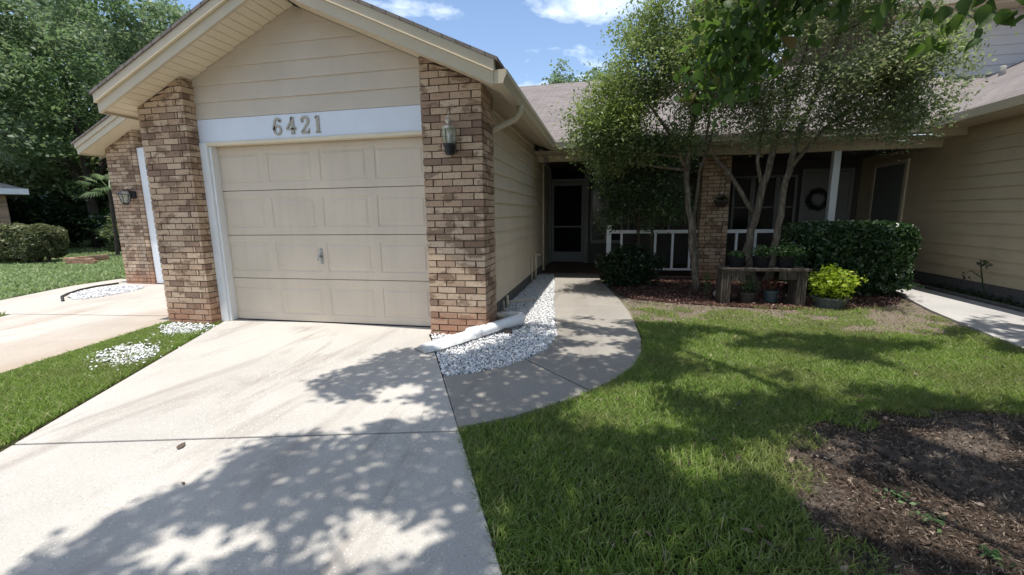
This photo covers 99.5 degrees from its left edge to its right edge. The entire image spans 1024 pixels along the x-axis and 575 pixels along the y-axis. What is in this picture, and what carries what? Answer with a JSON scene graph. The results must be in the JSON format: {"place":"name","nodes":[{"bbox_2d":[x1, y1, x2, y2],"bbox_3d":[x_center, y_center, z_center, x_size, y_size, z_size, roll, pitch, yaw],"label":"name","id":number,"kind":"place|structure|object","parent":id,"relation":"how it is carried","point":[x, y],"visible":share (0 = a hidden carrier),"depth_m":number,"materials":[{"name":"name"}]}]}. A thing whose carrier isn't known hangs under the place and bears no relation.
{"place":"outdoors","nodes":[
{"label":"outdoors","id":0,"kind":"place"},
{"bbox_2d":[0,279,168,374],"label":"neighbour driveway","id":1,"kind":"structure","parent":0,"point":[39,325],"depth_m":5.58,"materials":[{"name":"concrete"}]},
{"bbox_2d":[60,282,118,301],"bbox_3d":[-7.581,0.074,7.641,0.348,0.040,1.951,-5,10,-22],"label":"bed edging","id":2,"kind":"object","parent":1,"relation":"on","point":[63,296],"visible":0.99,"depth_m":7.91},
{"bbox_2d":[67,284,144,298],"bbox_3d":[-7.263,0.075,7.698,1.125,0.064,1.364,1,10,12],"label":"gravel bed","id":3,"kind":"object","parent":1,"relation":"on","point":[95,290],"visible":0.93,"depth_m":7.68,"materials":[{"name":"white gravel"}]},
{"bbox_2d":[0,319,501,574],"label":"driveway","id":4,"kind":"structure","parent":0,"point":[311,448],"depth_m":2.20,"materials":[{"name":"concrete"}]},
{"bbox_2d":[176,442,184,448],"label":"dry leaf","id":5,"kind":"object","parent":4,"relation":"on","point":[179,446],"visible":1,"depth_m":2.42,"materials":[{"name":"brown plant"}]},
{"bbox_2d":[414,331,475,352],"bbox_3d":[-0.644,0.514,4.237,0.600,0.086,0.248,-9,13,-41],"label":"splash trough","id":6,"kind":"object","parent":4,"relation":"on","point":[447,341],"visible":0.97,"depth_m":4.16,"materials":[{"name":"plastic"}]},
{"bbox_2d":[0,0,925,140],"label":"sky","id":7,"kind":"structure","parent":0,"point":[525,35],"materials":[{"name":"blue"}]},
{"bbox_2d":[0,240,1023,574],"bbox_3d":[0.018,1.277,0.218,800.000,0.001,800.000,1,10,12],"label":"ground","id":8,"kind":"structure","parent":0,"point":[914,320],"depth_m":2.33,"materials":[{"name":"soil"}]},
{"bbox_2d":[0,183,28,224],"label":"house","id":9,"kind":"structure","parent":8,"relation":"on","point":[7,191],"depth_m":15.72,"materials":[{"name":"brick"}]},
{"bbox_2d":[0,222,69,262],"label":"clipped hedge","id":10,"kind":"object","parent":8,"relation":"on","point":[40,242],"visible":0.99,"depth_m":12.63,"materials":[{"name":"green plant"}]},
{"bbox_2d":[0,11,106,203],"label":"oak tree","id":11,"kind":"object","parent":8,"relation":"on","point":[13,180],"visible":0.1,"depth_m":19.61,"materials":[{"name":"green plant"}]},
{"bbox_2d":[7,187,104,247],"bbox_3d":[-21.202,-3.023,19.261,5.143,2.786,3.345,1,10,12],"label":"understory bush","id":12,"kind":"object","parent":8,"relation":"on","point":[45,211],"visible":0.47,"depth_m":18.85,"materials":[{"name":"green plant"}]},
{"bbox_2d":[0,106,114,239],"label":"woods","id":13,"kind":"object","parent":8,"relation":"on","point":[70,203],"visible":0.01,"depth_m":25.70,"materials":[{"name":"green plant"}]},
{"bbox_2d":[4,4,114,109],"bbox_3d":[-28.766,-10.716,29.087,13.040,14.749,11.899,-1,10,-3],"label":"oak tree","id":14,"kind":"object","parent":8,"relation":"on","point":[76,90],"depth_m":26.16,"materials":[{"name":"green plant"}]},
{"bbox_2d":[0,238,126,299],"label":"grass","id":15,"kind":"structure","parent":8,"relation":"on","point":[15,276],"depth_m":10.38,"materials":[{"name":"green plant"}]},
{"bbox_2d":[63,254,108,264],"bbox_3d":[-12.293,-0.832,12.943,1.143,0.206,1.144,1,10,12],"label":"brick planter edge","id":16,"kind":"object","parent":8,"relation":"on","point":[85,259],"visible":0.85,"depth_m":12.46,"materials":[{"name":"beige brick"}]},
{"bbox_2d":[0,0,179,247],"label":"oak tree","id":17,"kind":"object","parent":8,"relation":"on","point":[24,76],"visible":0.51,"depth_m":16.83,"materials":[{"name":"green plant"}]},
{"bbox_2d":[42,41,141,124],"bbox_3d":[-13.272,-6.432,19.672,8.976,9.059,9.272,-1,10,-4],"label":"oak tree","id":18,"kind":"object","parent":8,"relation":"on","point":[82,67],"depth_m":15.49,"materials":[{"name":"green plant"}]},
{"bbox_2d":[73,204,116,244],"bbox_3d":[-16.532,-2.882,19.176,4.638,2.372,3.099,1,10,12],"label":"understory bush","id":19,"kind":"object","parent":8,"relation":"on","point":[99,220],"visible":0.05,"depth_m":18.48,"materials":[{"name":"green plant"}]},
{"bbox_2d":[76,173,119,254],"bbox_3d":[-13.712,-2.547,14.880,1.951,2.974,1.919,1,10,12],"label":"palm","id":20,"kind":"object","parent":8,"relation":"on","point":[110,193],"visible":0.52,"depth_m":14.84,"materials":[{"name":"green plant"}]},
{"bbox_2d":[10,0,190,201],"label":"oak tree","id":21,"kind":"object","parent":8,"relation":"on","point":[103,20],"visible":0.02,"depth_m":23.13,"materials":[{"name":"green plant"}]},
{"bbox_2d":[99,202,113,215],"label":"understory bush","id":22,"kind":"object","parent":8,"relation":"on","point":[100,209],"depth_m":21.63,"materials":[{"name":"green plant"}]},
{"bbox_2d":[92,213,121,251],"bbox_3d":[-15.263,-2.196,17.229,3.105,1.602,1.856,4,11,26],"label":"bush","id":23,"kind":"object","parent":8,"relation":"on","point":[106,232],"visible":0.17,"depth_m":16.96,"materials":[{"name":"green plant"}]},
{"bbox_2d":[0,319,221,447],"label":"grass strip","id":24,"kind":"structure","parent":8,"relation":"on","point":[56,393],"depth_m":3.51,"materials":[{"name":"green plant"}]},
{"bbox_2d":[71,115,163,283],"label":"neighbour garage","id":25,"kind":"structure","parent":8,"relation":"on","point":[115,142],"depth_m":8.27,"materials":[{"name":"brick"}]},
{"bbox_2d":[117,189,136,204],"bbox_3d":[-7.238,-1.711,8.167,0.240,0.303,0.328,1,10,12],"label":"wall lantern","id":26,"kind":"object","parent":25,"relation":"attached to","point":[131,194],"depth_m":8.12,"materials":[{"name":"black metal"}]},
{"bbox_2d":[84,0,189,162],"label":"oak tree","id":27,"kind":"object","parent":8,"relation":"on","point":[170,17],"visible":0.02,"depth_m":19.38,"materials":[{"name":"green plant"}]},
{"bbox_2d":[77,321,232,369],"bbox_3d":[-3.753,0.567,4.512,0.992,0.059,1.987,-2,10,-8],"label":"gravel patch","id":28,"kind":"object","parent":8,"relation":"on","point":[150,350],"visible":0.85,"depth_m":4.26,"materials":[{"name":"white gravel"}]},
{"bbox_2d":[431,274,556,375],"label":"white gravel","id":29,"kind":"structure","parent":8,"relation":"on","point":[544,310],"depth_m":4.37,"materials":[{"name":"white gravel"}]},
{"bbox_2d":[465,311,525,339],"bbox_3d":[-0.147,0.416,4.700,0.391,0.181,0.863,4,11,25],"label":"drain extension","id":30,"kind":"object","parent":29,"relation":"on","point":[509,320],"visible":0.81,"depth_m":4.61,"materials":[{"name":"white plastic"}]},
{"bbox_2d":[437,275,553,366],"bbox_3d":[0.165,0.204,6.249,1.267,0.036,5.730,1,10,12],"label":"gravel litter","id":31,"kind":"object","parent":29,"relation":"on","point":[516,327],"visible":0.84,"depth_m":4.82,"materials":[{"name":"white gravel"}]},
{"bbox_2d":[88,0,992,336],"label":"brick house","id":32,"kind":"structure","parent":8,"relation":"on","point":[300,166],"depth_m":4.93,"materials":[{"name":"brown brick"}]},
{"bbox_2d":[216,136,430,326],"bbox_3d":[-2.197,-0.605,5.003,2.760,2.091,0.111,1,10,12],"label":"garage door","id":33,"kind":"structure","parent":32,"relation":"in","point":[324,231],"depth_m":4.99,"materials":[{"name":"paint"}]},
{"bbox_2d":[441,114,455,154],"bbox_3d":[-0.603,-1.471,4.180,0.140,0.380,0.169,1,10,12],"label":"wall lantern","id":34,"kind":"object","parent":32,"relation":"attached to","point":[450,147],"depth_m":4.14,"materials":[{"name":"black metal"}]},
{"bbox_2d":[503,295,535,311],"bbox_3d":[0.076,0.179,6.015,0.112,0.200,0.821,6,12,33],"label":"drain pipe","id":35,"kind":"object","parent":32,"relation":"attached to","point":[507,301],"visible":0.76,"depth_m":5.87,"materials":[{"name":"grey plastic"}]},
{"bbox_2d":[531,257,532,282],"bbox_3d":[0.364,-0.300,7.905,0.030,0.500,0.030,6,12,34],"label":"wall conduit","id":36,"kind":"object","parent":32,"relation":"attached to","point":[531,269],"depth_m":7.89,"materials":[{"name":"grey plastic"}]},
{"bbox_2d":[535,253,540,280],"bbox_3d":[0.493,-0.384,8.257,0.128,0.543,0.060,-3,10,-10],"label":"hose bib","id":37,"kind":"object","parent":32,"relation":"attached to","point":[536,254],"visible":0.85,"depth_m":8.22,"materials":[{"name":"grey metal"}]},
{"bbox_2d":[551,182,584,261],"bbox_3d":[1.381,-1.611,10.749,0.800,1.940,0.040,1,10,12],"label":"screen door","id":38,"kind":"structure","parent":32,"relation":"in","point":[567,216],"depth_m":10.74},
{"bbox_2d":[590,187,622,242],"bbox_3d":[2.307,-1.762,10.544,0.780,1.360,0.071,1,10,12],"label":"window frame","id":39,"kind":"structure","parent":32,"relation":"in","point":[595,237],"depth_m":10.58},
{"bbox_2d":[627,183,670,233],"bbox_3d":[3.264,-1.879,10.321,0.980,1.180,0.071,1,10,12],"label":"window frame","id":40,"kind":"structure","parent":32,"relation":"in","point":[630,226],"depth_m":10.39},
{"bbox_2d":[713,174,729,206],"bbox_3d":[3.742,-1.953,7.683,0.293,1.040,0.253,1,10,12],"label":"hanging basket","id":41,"kind":"object","parent":32,"relation":"hanging from","point":[720,202],"visible":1,"depth_m":7.68,"materials":[{"name":"black plant"}]},
{"bbox_2d":[729,175,798,228],"bbox_3d":[5.682,-1.877,9.811,1.320,1.280,0.071,1,10,12],"label":"window","id":42,"kind":"structure","parent":32,"relation":"in","point":[740,216],"depth_m":9.80,"materials":[{"name":"black glass"}]},
{"bbox_2d":[805,187,827,211],"bbox_3d":[6.709,-1.928,9.489,0.519,0.530,0.164,1,10,12],"label":"wreath","id":43,"kind":"object","parent":32,"relation":"attached to","point":[813,207],"visible":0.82,"depth_m":9.48,"materials":[{"name":"brown plant"}]},
{"bbox_2d":[802,172,850,256],"bbox_3d":[6.897,-1.507,9.600,0.860,2.030,0.065,1,10,12],"label":"front door","id":44,"kind":"structure","parent":32,"relation":"in","point":[813,181],"depth_m":9.49,"materials":[{"name":"grey wood"}]},
{"bbox_2d":[443,274,640,429],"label":"walkway","id":45,"kind":"structure","parent":8,"relation":"on","point":[595,341],"depth_m":3.65,"materials":[{"name":"concrete"}]},
{"bbox_2d":[539,57,601,84],"bbox_3d":[3.453,-7.945,24.715,4.739,9.845,3.781,1,10,12],"label":"distant tree","id":46,"kind":"object","parent":8,"relation":"on","point":[558,80],"visible":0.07,"depth_m":23.91,"materials":[{"name":"green plant"}]},
{"bbox_2d":[584,53,628,80],"bbox_3d":[6.126,-8.216,25.514,4.248,10.019,3.855,1,10,12],"label":"distant tree","id":47,"kind":"object","parent":8,"relation":"on","point":[595,74],"depth_m":24.56,"materials":[{"name":"green plant"}]},
{"bbox_2d":[454,324,1023,574],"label":"lawn grass","id":48,"kind":"structure","parent":8,"relation":"on","point":[786,346],"depth_m":2.46,"materials":[{"name":"green plant"}]},
{"bbox_2d":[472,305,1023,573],"bbox_3d":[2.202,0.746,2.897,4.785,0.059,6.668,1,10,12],"label":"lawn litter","id":49,"kind":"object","parent":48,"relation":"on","point":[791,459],"visible":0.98,"depth_m":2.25,"materials":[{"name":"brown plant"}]},
{"bbox_2d":[609,277,900,308],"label":"bed mulch","id":50,"kind":"object","parent":8,"relation":"on","point":[653,291],"visible":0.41,"depth_m":6.64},
{"bbox_2d":[593,241,667,286],"bbox_3d":[2.062,-0.426,7.679,1.106,0.815,1.132,-3,10,-14],"label":"porch shrub","id":51,"kind":"object","parent":50,"relation":"on","point":[621,266],"visible":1,"depth_m":7.47,"materials":[{"name":"green plant"}]},
{"bbox_2d":[578,114,714,283],"bbox_3d":[2.208,-1.409,7.184,2.102,2.885,1.525,7,13,39],"label":"tree","id":52,"kind":"object","parent":50,"relation":"on","point":[645,186],"visible":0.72,"depth_m":7.08,"materials":[{"name":"green plant"}]},
{"bbox_2d":[548,0,753,291],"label":"tree","id":53,"kind":"object","parent":50,"relation":"on","point":[619,118],"visible":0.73,"depth_m":6.07,"materials":[{"name":"green plant"}]},
{"bbox_2d":[700,270,712,296],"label":"shrub","id":54,"kind":"object","parent":50,"relation":"on","point":[706,284],"visible":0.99,"depth_m":6.57,"materials":[{"name":"green plant"}]},
{"bbox_2d":[737,275,759,302],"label":"potted plant","id":55,"kind":"object","parent":50,"relation":"on","point":[747,294],"visible":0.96,"depth_m":6.11,"materials":[{"name":"green plant"}]},
{"bbox_2d":[715,265,812,305],"bbox_3d":[3.459,-0.029,6.034,1.122,0.515,0.342,1,10,12],"label":"plant bench","id":56,"kind":"object","parent":50,"relation":"on","point":[796,277],"visible":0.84,"depth_m":5.92,"materials":[{"name":"brown wood"}]},
{"bbox_2d":[727,250,749,266],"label":"potted plant","id":57,"kind":"object","parent":56,"relation":"on","point":[736,258],"visible":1,"depth_m":6.00,"materials":[{"name":"green plant"}]},
{"bbox_2d":[750,244,771,267],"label":"potted plant","id":58,"kind":"object","parent":56,"relation":"on","point":[759,260],"visible":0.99,"depth_m":5.94,"materials":[{"name":"green plant"}]},
{"bbox_2d":[765,239,810,267],"bbox_3d":[3.760,-0.468,5.913,0.568,0.384,0.379,1,10,12],"label":"potted plant","id":59,"kind":"object","parent":56,"relation":"on","point":[783,260],"visible":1,"depth_m":5.87,"materials":[{"name":"green plant"}]},
{"bbox_2d":[626,295,910,313],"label":"bed edge litter","id":60,"kind":"object","parent":50,"relation":"on","point":[789,306],"visible":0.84,"depth_m":5.89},
{"bbox_2d":[760,278,783,301],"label":"potted plant","id":61,"kind":"object","parent":50,"relation":"on","point":[770,294],"visible":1,"depth_m":6.04,"materials":[{"name":"red plant"}]},
{"bbox_2d":[627,294,964,339],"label":"bare litter","id":62,"kind":"object","parent":50,"relation":"on","point":[815,314],"visible":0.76,"depth_m":5.34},
{"bbox_2d":[807,263,868,309],"bbox_3d":[4.244,-0.024,5.682,0.715,0.598,0.610,1,10,12],"label":"yellow shrub pot","id":63,"kind":"object","parent":50,"relation":"on","point":[830,283],"visible":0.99,"depth_m":5.62,"materials":[{"name":"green plant"}]},
{"bbox_2d":[663,0,1016,292],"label":"spreading tree","id":64,"kind":"object","parent":50,"relation":"on","point":[885,68],"visible":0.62,"depth_m":5.46,"materials":[{"name":"green plant"}]},
{"bbox_2d":[774,219,924,296],"bbox_3d":[5.102,-0.482,6.781,1.914,1.158,1.212,1,10,12],"label":"box hedge","id":65,"kind":"object","parent":50,"relation":"on","point":[885,246],"visible":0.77,"depth_m":6.33,"materials":[{"name":"green plant"}]},
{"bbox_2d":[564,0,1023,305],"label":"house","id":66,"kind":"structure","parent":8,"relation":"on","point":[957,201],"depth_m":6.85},
{"bbox_2d":[868,163,904,240],"bbox_3d":[7.340,-1.348,8.541,0.024,2.040,0.880,1,10,12],"label":"side door","id":67,"kind":"structure","parent":66,"relation":"in","point":[888,179],"depth_m":8.43,"materials":[{"name":"black glass"}]},
{"bbox_2d":[629,305,994,338],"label":"sparse grass","id":68,"kind":"structure","parent":8,"relation":"on","point":[725,321],"depth_m":5.01,"materials":[{"name":"green plant"}]},
{"bbox_2d":[769,403,1023,574],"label":"mulch bed","id":69,"kind":"object","parent":8,"relation":"on","point":[936,503],"visible":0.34,"depth_m":1.93,"materials":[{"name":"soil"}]},
{"bbox_2d":[673,0,1023,504],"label":"shade tree","id":70,"kind":"object","parent":69,"relation":"on","point":[749,42],"visible":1,"depth_m":2.08,"materials":[{"name":"green plant"}]},
{"bbox_2d":[874,478,920,504],"bbox_3d":[1.675,0.898,1.904,0.129,0.049,0.152,1,10,12],"label":"weed seedling","id":71,"kind":"object","parent":69,"relation":"on","point":[900,501],"visible":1,"depth_m":1.88,"materials":[{"name":"green plant"}]},
{"bbox_2d":[909,511,944,532],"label":"weed seedling","id":72,"kind":"object","parent":69,"relation":"on","point":[942,522],"visible":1,"depth_m":1.73,"materials":[{"name":"green plant"}]},
{"bbox_2d":[930,411,936,424],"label":"twig","id":73,"kind":"object","parent":69,"relation":"on","point":[934,421],"visible":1,"depth_m":2.57,"materials":[{"name":"brown wood"}]},
{"bbox_2d":[939,453,948,467],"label":"twig","id":74,"kind":"object","parent":69,"relation":"on","point":[944,456],"visible":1,"depth_m":2.15,"materials":[{"name":"brown wood"}]},
{"bbox_2d":[979,544,1016,566],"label":"weed seedling","id":75,"kind":"object","parent":69,"relation":"on","point":[996,555],"visible":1,"depth_m":1.56,"materials":[{"name":"green plant"}]},
{"bbox_2d":[910,282,1023,312],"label":"path edging","id":76,"kind":"object","parent":8,"relation":"on","point":[1006,306],"visible":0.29,"depth_m":6.02,"materials":[{"name":"concrete"}]},
{"bbox_2d":[915,282,1022,305],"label":"wall strip","id":77,"kind":"object","parent":8,"relation":"on","point":[962,292],"depth_m":6.81,"materials":[{"name":"soil"}]},
{"bbox_2d":[919,282,1021,306],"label":"wall litter","id":78,"kind":"object","parent":77,"relation":"on","point":[969,293],"depth_m":6.20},
{"bbox_2d":[960,260,992,297],"bbox_3d":[6.703,-0.131,6.250,0.155,0.557,0.495,1,10,12],"label":"wall weed","id":79,"kind":"object","parent":77,"relation":"on","point":[985,262],"depth_m":6.13,"materials":[{"name":"green plant"}]},
{"bbox_2d":[936,283,1023,307],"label":"ground cover","id":80,"kind":"object","parent":77,"relation":"on","point":[1007,300],"visible":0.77,"depth_m":6.15,"materials":[{"name":"green plant"}]},
{"bbox_2d":[896,286,1023,348],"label":"side path","id":81,"kind":"structure","parent":0,"point":[1001,323],"depth_m":5.24,"materials":[{"name":"concrete"}]}
]}

